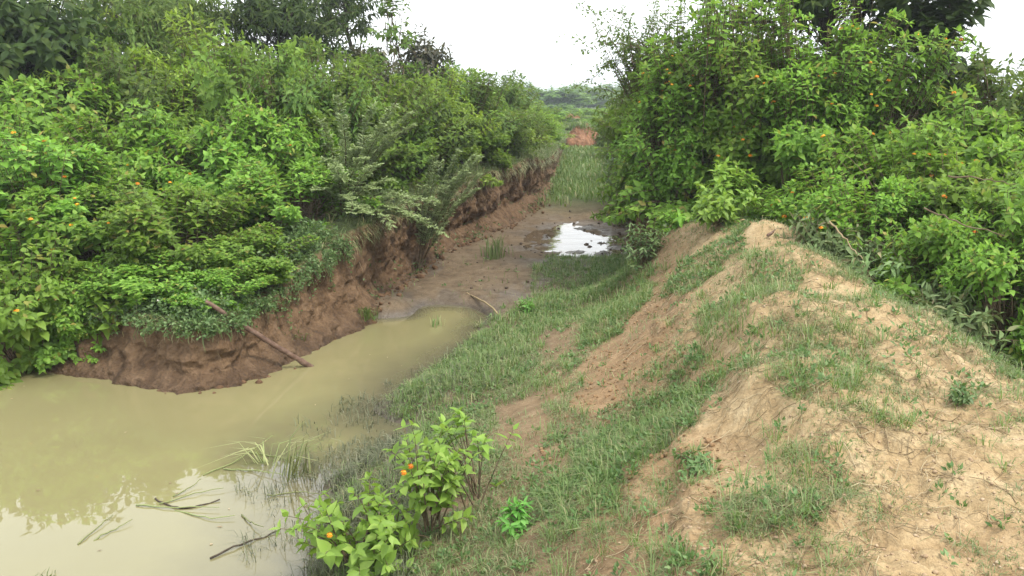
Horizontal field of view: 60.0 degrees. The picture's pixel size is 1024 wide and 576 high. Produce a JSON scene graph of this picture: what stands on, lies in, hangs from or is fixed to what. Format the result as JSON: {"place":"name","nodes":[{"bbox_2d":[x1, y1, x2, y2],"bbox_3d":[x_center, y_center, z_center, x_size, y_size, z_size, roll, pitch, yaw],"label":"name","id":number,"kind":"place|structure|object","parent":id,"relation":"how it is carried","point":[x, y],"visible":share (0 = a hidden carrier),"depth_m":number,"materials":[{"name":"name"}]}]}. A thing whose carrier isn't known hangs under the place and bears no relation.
{"place":"outdoors","nodes":[
{"label":"outdoors","id":0,"kind":"place"},
{"bbox_2d":[0,305,486,575],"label":"water","id":1,"kind":"structure","parent":0,"point":[84,457],"depth_m":6.10,"materials":[{"name":"beige liquid"}]},
{"bbox_2d":[271,420,331,481],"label":"reed tuft","id":2,"kind":"object","parent":1,"relation":"in","point":[293,458],"visible":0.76,"depth_m":5.75,"materials":[{"name":"plant"}]},
{"bbox_2d":[17,0,1023,95],"label":"sky","id":3,"kind":"structure","parent":0,"point":[491,36],"materials":[{"name":"white"}]},
{"bbox_2d":[38,107,1023,575],"bbox_3d":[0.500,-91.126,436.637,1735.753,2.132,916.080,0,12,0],"label":"ground","id":4,"kind":"structure","parent":0,"point":[480,269],"depth_m":4.01,"materials":[{"name":"soil"}]},
{"bbox_2d":[7,260,110,373],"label":"lantana bush","id":5,"kind":"object","parent":4,"relation":"on","point":[56,352],"visible":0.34,"depth_m":7.87,"materials":[{"name":"green plant"}]},
{"bbox_2d":[0,105,117,209],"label":"lantana bush","id":6,"kind":"object","parent":4,"relation":"on","point":[22,130],"visible":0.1,"depth_m":9.76,"materials":[{"name":"green plant"}]},
{"bbox_2d":[0,57,126,159],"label":"lantana bush","id":7,"kind":"object","parent":4,"relation":"on","point":[37,101],"visible":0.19,"depth_m":11.39,"materials":[{"name":"green plant"}]},
{"bbox_2d":[0,0,131,120],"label":"broad leaved tree","id":8,"kind":"object","parent":4,"relation":"on","point":[39,34],"visible":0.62,"depth_m":11.98,"materials":[{"name":"green plant"}]},
{"bbox_2d":[0,211,133,389],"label":"lantana bush","id":9,"kind":"object","parent":4,"relation":"on","point":[24,332],"visible":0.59,"depth_m":7.82,"materials":[{"name":"green plant"}]},
{"bbox_2d":[0,128,137,275],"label":"lantana bush","id":10,"kind":"object","parent":4,"relation":"on","point":[45,174],"visible":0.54,"depth_m":8.85,"materials":[{"name":"green plant"}]},
{"bbox_2d":[14,31,186,127],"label":"bush","id":11,"kind":"object","parent":4,"relation":"on","point":[79,58],"visible":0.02,"depth_m":12.48,"materials":[{"name":"green plant"}]},
{"bbox_2d":[13,39,189,134],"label":"bush","id":12,"kind":"object","parent":4,"relation":"on","point":[117,74],"visible":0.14,"depth_m":12.00,"materials":[{"name":"green plant"}]},
{"bbox_2d":[8,166,216,292],"bbox_3d":[-4.037,-0.671,9.193,1.906,1.157,2.235,-4,13,-16],"label":"lantana bush","id":13,"kind":"object","parent":4,"relation":"on","point":[85,238],"visible":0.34,"depth_m":8.54,"materials":[{"name":"green plant"}]},
{"bbox_2d":[22,42,205,138],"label":"pale shrub","id":14,"kind":"object","parent":4,"relation":"on","point":[139,61],"visible":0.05,"depth_m":12.62,"materials":[{"name":"green plant"}]},
{"bbox_2d":[40,97,207,231],"bbox_3d":[-4.586,-1.416,10.778,2.248,1.802,2.349,5,13,21],"label":"lantana bush","id":15,"kind":"object","parent":4,"relation":"on","point":[138,135],"visible":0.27,"depth_m":10.52,"materials":[{"name":"green plant"}]},
{"bbox_2d":[11,0,277,49],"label":"narrow leaved tree","id":16,"kind":"object","parent":4,"relation":"on","point":[121,7],"visible":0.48,"depth_m":14.88,"materials":[{"name":"green plant"}]},
{"bbox_2d":[88,4,206,75],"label":"bush","id":17,"kind":"object","parent":4,"relation":"on","point":[147,28],"visible":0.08,"depth_m":14.46,"materials":[{"name":"green plant"}]},
{"bbox_2d":[1,203,356,341],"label":"creeping weeds","id":18,"kind":"object","parent":4,"relation":"on","point":[208,325],"visible":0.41,"depth_m":7.96,"materials":[{"name":"green plant"}]},
{"bbox_2d":[74,181,286,272],"bbox_3d":[-3.343,-0.547,8.781,1.691,1.101,1.764,5,13,24],"label":"lantana bush","id":19,"kind":"object","parent":4,"relation":"on","point":[149,226],"visible":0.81,"depth_m":8.40,"materials":[{"name":"green plant"}]},
{"bbox_2d":[142,57,264,146],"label":"bush","id":20,"kind":"object","parent":4,"relation":"on","point":[192,114],"visible":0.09,"depth_m":12.16,"materials":[{"name":"green plant"}]},
{"bbox_2d":[151,3,256,104],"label":"pale shrub","id":21,"kind":"object","parent":4,"relation":"on","point":[183,39],"visible":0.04,"depth_m":13.68,"materials":[{"name":"green plant"}]},
{"bbox_2d":[124,110,304,239],"bbox_3d":[-3.271,-1.294,10.680,2.019,1.671,2.367,6,13,25],"label":"lantana bush","id":22,"kind":"object","parent":4,"relation":"on","point":[213,169],"visible":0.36,"depth_m":10.22,"materials":[{"name":"green plant"}]},
{"bbox_2d":[154,10,282,77],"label":"bush","id":23,"kind":"object","parent":4,"relation":"on","point":[213,34],"depth_m":14.64,"materials":[{"name":"green plant"}]},
{"bbox_2d":[169,26,311,136],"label":"bush","id":24,"kind":"object","parent":4,"relation":"on","point":[223,84],"visible":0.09,"depth_m":12.20,"materials":[{"name":"green plant"}]},
{"bbox_2d":[191,33,334,91],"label":"bush","id":25,"kind":"object","parent":4,"relation":"on","point":[252,61],"visible":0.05,"depth_m":14.27,"materials":[{"name":"green plant"}]},
{"bbox_2d":[193,91,339,214],"bbox_3d":[-3.064,-1.523,11.135,2.011,1.878,2.102,-7,14,-31],"label":"lantana bush","id":26,"kind":"object","parent":4,"relation":"on","point":[309,146],"visible":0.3,"depth_m":10.67,"materials":[{"name":"green plant"}]},
{"bbox_2d":[188,0,373,65],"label":"narrow leaved tree","id":27,"kind":"object","parent":4,"relation":"on","point":[285,20],"visible":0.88,"depth_m":15.69,"materials":[{"name":"green plant"}]},
{"bbox_2d":[0,140,565,394],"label":"bank face","id":28,"kind":"object","parent":4,"relation":"attached to","point":[325,316],"visible":0.3,"depth_m":8.93},
{"bbox_2d":[65,294,127,345],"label":"lantana bush","id":29,"kind":"object","parent":28,"relation":"on","point":[83,334],"visible":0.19,"depth_m":7.92,"materials":[{"name":"green plant"}]},
{"bbox_2d":[72,248,202,309],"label":"lantana bush","id":30,"kind":"object","parent":28,"relation":"on","point":[132,281],"visible":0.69,"depth_m":7.97,"materials":[{"name":"green plant"}]},
{"bbox_2d":[154,262,267,315],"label":"lantana bush","id":31,"kind":"object","parent":28,"relation":"on","point":[199,279],"visible":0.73,"depth_m":7.86,"materials":[{"name":"green plant"}]},
{"bbox_2d":[81,239,352,337],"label":"weed trailers","id":32,"kind":"object","parent":28,"relation":"on","point":[270,291],"visible":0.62,"depth_m":8.58,"materials":[{"name":"green plant"}]},
{"bbox_2d":[184,221,320,283],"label":"lantana bush","id":33,"kind":"object","parent":28,"relation":"on","point":[224,252],"visible":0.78,"depth_m":8.46,"materials":[{"name":"green plant"}]},
{"bbox_2d":[205,299,313,366],"bbox_3d":[-2.212,0.436,7.872,0.950,0.780,0.061,-7,14,-28],"label":"wooden pole","id":34,"kind":"object","parent":28,"relation":"on","point":[283,350],"visible":0.81,"depth_m":7.89,"materials":[{"name":"brown wood"}]},
{"bbox_2d":[221,255,299,294],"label":"lantana bush","id":35,"kind":"object","parent":28,"relation":"on","point":[272,278],"visible":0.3,"depth_m":8.34,"materials":[{"name":"green plant"}]},
{"bbox_2d":[206,157,382,238],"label":"lantana bush","id":36,"kind":"object","parent":28,"relation":"on","point":[298,198],"visible":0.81,"depth_m":9.77,"materials":[{"name":"green plant"}]},
{"bbox_2d":[16,129,670,352],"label":"bank grass","id":37,"kind":"structure","parent":28,"relation":"on","point":[548,152],"depth_m":12.59,"materials":[{"name":"green plant"}]},
{"bbox_2d":[313,92,417,205],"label":"acacia shrub","id":38,"kind":"object","parent":28,"relation":"on","point":[359,149],"visible":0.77,"depth_m":10.40,"materials":[{"name":"green plant"}]},
{"bbox_2d":[310,155,449,236],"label":"acacia shrub","id":39,"kind":"object","parent":28,"relation":"on","point":[339,177],"visible":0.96,"depth_m":10.04,"materials":[{"name":"green plant"}]},
{"bbox_2d":[355,99,441,194],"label":"bush","id":40,"kind":"object","parent":28,"relation":"on","point":[401,173],"visible":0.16,"depth_m":12.24,"materials":[{"name":"green plant"}]},
{"bbox_2d":[404,117,482,178],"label":"bush","id":41,"kind":"object","parent":28,"relation":"on","point":[447,156],"visible":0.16,"depth_m":13.37,"materials":[{"name":"green plant"}]},
{"bbox_2d":[414,148,484,271],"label":"acacia shrub","id":42,"kind":"object","parent":28,"relation":"on","point":[441,211],"visible":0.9,"depth_m":11.88,"materials":[{"name":"green plant"}]},
{"bbox_2d":[453,108,512,172],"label":"bush","id":43,"kind":"object","parent":28,"relation":"on","point":[488,144],"visible":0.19,"depth_m":15.61,"materials":[{"name":"green plant"}]},
{"bbox_2d":[455,71,538,162],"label":"bush","id":44,"kind":"object","parent":28,"relation":"on","point":[484,94],"visible":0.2,"depth_m":17.11,"materials":[{"name":"green plant"}]},
{"bbox_2d":[471,102,556,155],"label":"bush","id":45,"kind":"object","parent":28,"relation":"on","point":[515,143],"visible":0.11,"depth_m":17.57,"materials":[{"name":"green plant"}]},
{"bbox_2d":[502,108,554,157],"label":"bush","id":46,"kind":"object","parent":28,"relation":"on","point":[538,131],"visible":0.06,"depth_m":19.34,"materials":[{"name":"green plant"}]},
{"bbox_2d":[523,98,570,147],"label":"bush","id":47,"kind":"object","parent":28,"relation":"on","point":[548,121],"visible":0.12,"depth_m":24.46,"materials":[{"name":"green plant"}]},
{"bbox_2d":[47,199,550,393],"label":"fallen clods","id":48,"kind":"object","parent":4,"relation":"on","point":[418,276],"visible":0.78,"depth_m":12.13,"materials":[{"name":"soil"}]},
{"bbox_2d":[213,56,409,194],"bbox_3d":[-2.795,-1.960,12.126,2.788,2.356,2.139,1,12,4],"label":"bush","id":49,"kind":"object","parent":4,"relation":"on","point":[280,100],"visible":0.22,"depth_m":11.72,"materials":[{"name":"green plant"}]},
{"bbox_2d":[282,43,351,91],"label":"bush","id":50,"kind":"object","parent":4,"relation":"on","point":[319,50],"visible":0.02,"depth_m":14.84,"materials":[{"name":"green plant"}]},
{"bbox_2d":[272,111,418,219],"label":"bush","id":51,"kind":"object","parent":4,"relation":"on","point":[388,161],"visible":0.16,"depth_m":11.26,"materials":[{"name":"green plant"}]},
{"bbox_2d":[269,471,431,575],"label":"young lantana","id":52,"kind":"object","parent":4,"relation":"on","point":[372,529],"visible":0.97,"depth_m":4.21,"materials":[{"name":"green plant"}]},
{"bbox_2d":[312,0,388,66],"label":"narrow leaved tree","id":53,"kind":"object","parent":4,"relation":"on","point":[362,25],"visible":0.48,"depth_m":17.51,"materials":[{"name":"green plant"}]},
{"bbox_2d":[317,52,390,100],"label":"bush","id":54,"kind":"object","parent":4,"relation":"on","point":[362,59],"visible":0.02,"depth_m":13.69,"materials":[{"name":"green plant"}]},
{"bbox_2d":[277,58,449,193],"bbox_3d":[-2.281,-2.138,12.551,2.408,2.167,2.421,-5,13,-21],"label":"bush","id":55,"kind":"object","parent":4,"relation":"on","point":[433,105],"visible":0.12,"depth_m":11.99,"materials":[{"name":"green plant"}]},
{"bbox_2d":[343,42,402,87],"bbox_3d":[-2.723,-3.294,17.213,1.460,2.907,1.341,0,12,0],"label":"bronze leaved tree","id":56,"kind":"object","parent":4,"relation":"on","point":[357,50],"visible":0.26,"depth_m":16.84,"materials":[{"name":"plant"}]},
{"bbox_2d":[225,335,538,575],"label":"marsh grass","id":57,"kind":"structure","parent":4,"relation":"on","point":[390,443],"depth_m":5.59,"materials":[{"name":"green plant"}]},
{"bbox_2d":[359,0,419,85],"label":"thin sapling","id":58,"kind":"object","parent":4,"relation":"on","point":[394,37],"visible":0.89,"depth_m":15.84,"materials":[{"name":"green plant"}]},
{"bbox_2d":[327,60,478,174],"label":"bush","id":59,"kind":"object","parent":4,"relation":"on","point":[438,123],"visible":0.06,"depth_m":13.56,"materials":[{"name":"green plant"}]},
{"bbox_2d":[59,144,757,318],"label":"hedge undergrowth","id":60,"kind":"object","parent":4,"relation":"on","point":[475,234],"visible":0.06,"depth_m":12.95,"materials":[{"name":"green plant"}]},
{"bbox_2d":[395,23,456,85],"bbox_3d":[-1.828,-3.821,18.127,1.372,3.099,1.701,9,15,36],"label":"bronze leaved tree","id":61,"kind":"object","parent":4,"relation":"on","point":[429,54],"visible":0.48,"depth_m":17.74,"materials":[{"name":"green plant"}]},
{"bbox_2d":[345,59,516,151],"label":"bush","id":62,"kind":"object","parent":4,"relation":"on","point":[445,76],"visible":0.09,"depth_m":17.32,"materials":[{"name":"green plant"}]},
{"bbox_2d":[383,419,481,552],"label":"young lantana","id":63,"kind":"object","parent":4,"relation":"on","point":[449,480],"visible":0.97,"depth_m":4.32,"materials":[{"name":"green plant"}]},
{"bbox_2d":[408,64,503,187],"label":"bush","id":64,"kind":"object","parent":4,"relation":"on","point":[462,111],"visible":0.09,"depth_m":14.89,"materials":[{"name":"green plant"}]},
{"bbox_2d":[419,406,521,507],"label":"young lantana","id":65,"kind":"object","parent":4,"relation":"on","point":[465,422],"visible":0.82,"depth_m":4.57,"materials":[{"name":"green plant"}]},
{"bbox_2d":[479,232,512,259],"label":"grass tuft","id":66,"kind":"object","parent":4,"relation":"on","point":[497,248],"visible":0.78,"depth_m":13.14,"materials":[{"name":"plant"}]},
{"bbox_2d":[475,69,554,147],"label":"bush","id":67,"kind":"object","parent":4,"relation":"on","point":[514,91],"visible":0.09,"depth_m":21.44,"materials":[{"name":"green plant"}]},
{"bbox_2d":[494,496,539,538],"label":"seedling","id":68,"kind":"object","parent":4,"relation":"on","point":[519,521],"visible":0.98,"depth_m":4.11,"materials":[{"name":"green plant"}]},
{"bbox_2d":[525,84,598,106],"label":"tree","id":69,"kind":"object","parent":4,"relation":"on","point":[552,96],"visible":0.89,"depth_m":91.15,"materials":[{"name":"green plant"}]},
{"bbox_2d":[523,222,626,256],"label":"puddle","id":70,"kind":"object","parent":4,"relation":"on","point":[565,238],"visible":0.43,"depth_m":14.82,"materials":[{"name":"liquid"}]},
{"bbox_2d":[565,123,596,145],"bbox_3d":[3.174,-6.493,38.028,2.126,1.145,1.930,0,12,0],"label":"earth mound","id":71,"kind":"object","parent":4,"relation":"on","point":[581,137],"visible":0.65,"depth_m":37.56,"materials":[{"name":"soil"}]},
{"bbox_2d":[559,85,623,108],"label":"tree","id":72,"kind":"object","parent":4,"relation":"on","point":[601,102],"visible":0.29,"depth_m":110.04,"materials":[{"name":"green plant"}]},
{"bbox_2d":[584,61,644,171],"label":"bush","id":73,"kind":"object","parent":4,"relation":"on","point":[609,131],"visible":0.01,"depth_m":14.40,"materials":[{"name":"green plant"}]},
{"bbox_2d":[529,255,739,522],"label":"earth crumbs","id":74,"kind":"object","parent":4,"relation":"on","point":[707,441],"visible":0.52,"depth_m":5.44,"materials":[{"name":"soil"}]},
{"bbox_2d":[580,0,702,258],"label":"thin branched tree","id":75,"kind":"object","parent":4,"relation":"on","point":[625,63],"visible":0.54,"depth_m":11.48,"materials":[{"name":"green plant"}]},
{"bbox_2d":[556,3,647,96],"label":"trailing branch","id":76,"kind":"object","parent":75,"relation":"attached to","point":[602,42],"visible":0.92,"depth_m":11.36,"materials":[{"name":"green plant"}]},
{"bbox_2d":[616,215,668,273],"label":"leafy weed","id":77,"kind":"object","parent":4,"relation":"on","point":[642,253],"visible":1,"depth_m":9.18,"materials":[{"name":"green plant"}]},
{"bbox_2d":[616,58,706,210],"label":"lantana bush","id":78,"kind":"object","parent":4,"relation":"on","point":[652,169],"visible":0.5,"depth_m":10.09,"materials":[{"name":"green plant"}]},
{"bbox_2d":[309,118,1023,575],"bbox_3d":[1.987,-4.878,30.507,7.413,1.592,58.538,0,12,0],"label":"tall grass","id":79,"kind":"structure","parent":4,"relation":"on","point":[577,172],"depth_m":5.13,"materials":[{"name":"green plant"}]},
{"bbox_2d":[310,216,1023,575],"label":"slope grass","id":80,"kind":"structure","parent":4,"relation":"on","point":[676,434],"depth_m":4.35,"materials":[{"name":"green plant"}]},
{"bbox_2d":[589,0,762,223],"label":"lantana bush","id":81,"kind":"object","parent":4,"relation":"on","point":[620,176],"visible":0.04,"depth_m":11.03,"materials":[{"name":"green plant"}]},
{"bbox_2d":[662,209,695,231],"bbox_3d":[1.832,-0.666,9.378,0.447,0.366,0.380,8,15,34],"label":"sapling","id":82,"kind":"object","parent":4,"relation":"on","point":[679,219],"visible":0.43,"depth_m":9.34,"materials":[{"name":"green plant"}]},
{"bbox_2d":[603,0,783,233],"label":"lantana bush","id":83,"kind":"object","parent":4,"relation":"on","point":[709,32],"visible":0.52,"depth_m":9.93,"materials":[{"name":"green plant"}]},
{"bbox_2d":[671,446,721,478],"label":"seedling","id":84,"kind":"object","parent":4,"relation":"on","point":[690,458],"visible":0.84,"depth_m":3.74,"materials":[{"name":"green plant"}]},
{"bbox_2d":[684,188,740,228],"bbox_3d":[1.882,-0.727,8.341,0.526,0.400,0.413,0,12,0],"label":"sapling","id":85,"kind":"object","parent":4,"relation":"on","point":[710,213],"visible":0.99,"depth_m":8.27,"materials":[{"name":"green plant"}]},
{"bbox_2d":[691,156,763,213],"bbox_3d":[2.050,-0.982,8.560,0.707,0.570,0.664,0,12,0],"label":"sapling","id":86,"kind":"object","parent":4,"relation":"on","point":[738,190],"visible":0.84,"depth_m":8.49,"materials":[{"name":"green plant"}]},
{"bbox_2d":[662,0,816,218],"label":"lantana bush","id":87,"kind":"object","parent":4,"relation":"on","point":[736,86],"visible":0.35,"depth_m":9.54,"materials":[{"name":"green plant"}]},
{"bbox_2d":[569,220,1023,575],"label":"dry straw","id":88,"kind":"object","parent":4,"relation":"on","point":[879,485],"visible":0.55,"depth_m":3.54,"materials":[{"name":"beige plant"}]},
{"bbox_2d":[583,223,1023,575],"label":"pebbles","id":89,"kind":"object","parent":4,"relation":"on","point":[740,553],"visible":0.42,"depth_m":3.29,"materials":[{"name":"stone"}]},
{"bbox_2d":[735,160,895,230],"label":"lantana bush","id":90,"kind":"object","parent":4,"relation":"on","point":[780,208],"visible":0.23,"depth_m":8.28,"materials":[{"name":"green plant"}]},
{"bbox_2d":[688,0,954,59],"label":"shade tree","id":91,"kind":"object","parent":4,"relation":"on","point":[821,18],"visible":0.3,"depth_m":11.03,"materials":[{"name":"green plant"}]},
{"bbox_2d":[741,0,914,220],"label":"lantana bush","id":92,"kind":"object","parent":4,"relation":"on","point":[793,145],"visible":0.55,"depth_m":9.11,"materials":[{"name":"green plant"}]},
{"bbox_2d":[772,209,902,270],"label":"cut branches","id":93,"kind":"object","parent":4,"relation":"on","point":[831,244],"visible":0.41,"depth_m":6.66,"materials":[{"name":"green plant"}]},
{"bbox_2d":[803,166,939,272],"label":"lantana bush","id":94,"kind":"object","parent":4,"relation":"on","point":[891,202],"visible":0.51,"depth_m":6.82,"materials":[{"name":"green plant"}]},
{"bbox_2d":[794,0,977,189],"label":"lantana bush","id":95,"kind":"object","parent":4,"relation":"on","point":[919,102],"visible":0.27,"depth_m":9.11,"materials":[{"name":"green plant"}]},
{"bbox_2d":[844,238,964,303],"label":"cut branches","id":96,"kind":"object","parent":4,"relation":"on","point":[866,264],"visible":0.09,"depth_m":6.12,"materials":[{"name":"green plant"}]},
{"bbox_2d":[813,111,1018,245],"bbox_3d":[3.424,-0.768,7.753,1.774,1.541,1.854,10,16,40],"label":"lantana bush","id":97,"kind":"object","parent":4,"relation":"on","point":[925,139],"visible":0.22,"depth_m":7.67,"materials":[{"name":"green plant"}]},
{"bbox_2d":[873,0,999,116],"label":"round leaved tree","id":98,"kind":"object","parent":4,"relation":"on","point":[927,16],"visible":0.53,"depth_m":9.96,"materials":[{"name":"green plant"}]},
{"bbox_2d":[858,82,1023,198],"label":"lantana bush","id":99,"kind":"object","parent":4,"relation":"on","point":[971,134],"visible":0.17,"depth_m":8.02,"materials":[{"name":"green plant"}]},
{"bbox_2d":[869,207,1023,315],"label":"lantana bush","id":100,"kind":"object","parent":4,"relation":"on","point":[950,250],"visible":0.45,"depth_m":5.94,"materials":[{"name":"green plant"}]},
{"bbox_2d":[887,139,1023,275],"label":"lantana bush","id":101,"kind":"object","parent":4,"relation":"on","point":[950,193],"visible":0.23,"depth_m":6.62,"materials":[{"name":"green plant"}]},
{"bbox_2d":[895,278,1023,352],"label":"cut branches","id":102,"kind":"object","parent":4,"relation":"on","point":[977,323],"visible":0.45,"depth_m":5.51,"materials":[{"name":"green plant"}]},
{"bbox_2d":[945,383,976,405],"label":"seedling","id":103,"kind":"object","parent":4,"relation":"on","point":[962,395],"visible":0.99,"depth_m":3.77,"materials":[{"name":"green plant"}]},
{"bbox_2d":[907,176,1023,289],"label":"lantana bush","id":104,"kind":"object","parent":4,"relation":"on","point":[1009,205],"visible":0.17,"depth_m":6.04,"materials":[{"name":"green plant"}]},
{"bbox_2d":[931,40,1023,132],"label":"thin branched tree","id":105,"kind":"object","parent":4,"relation":"on","point":[997,98],"visible":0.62,"depth_m":9.09,"materials":[{"name":"green plant"}]},
{"bbox_2d":[935,238,1023,369],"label":"bush","id":106,"kind":"object","parent":4,"relation":"on","point":[1013,305],"visible":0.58,"depth_m":5.62,"materials":[{"name":"green plant"}]},
{"bbox_2d":[965,130,1023,188],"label":"bush","id":107,"kind":"object","parent":4,"relation":"on","point":[1012,142],"visible":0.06,"depth_m":7.58,"materials":[{"name":"green plant"}]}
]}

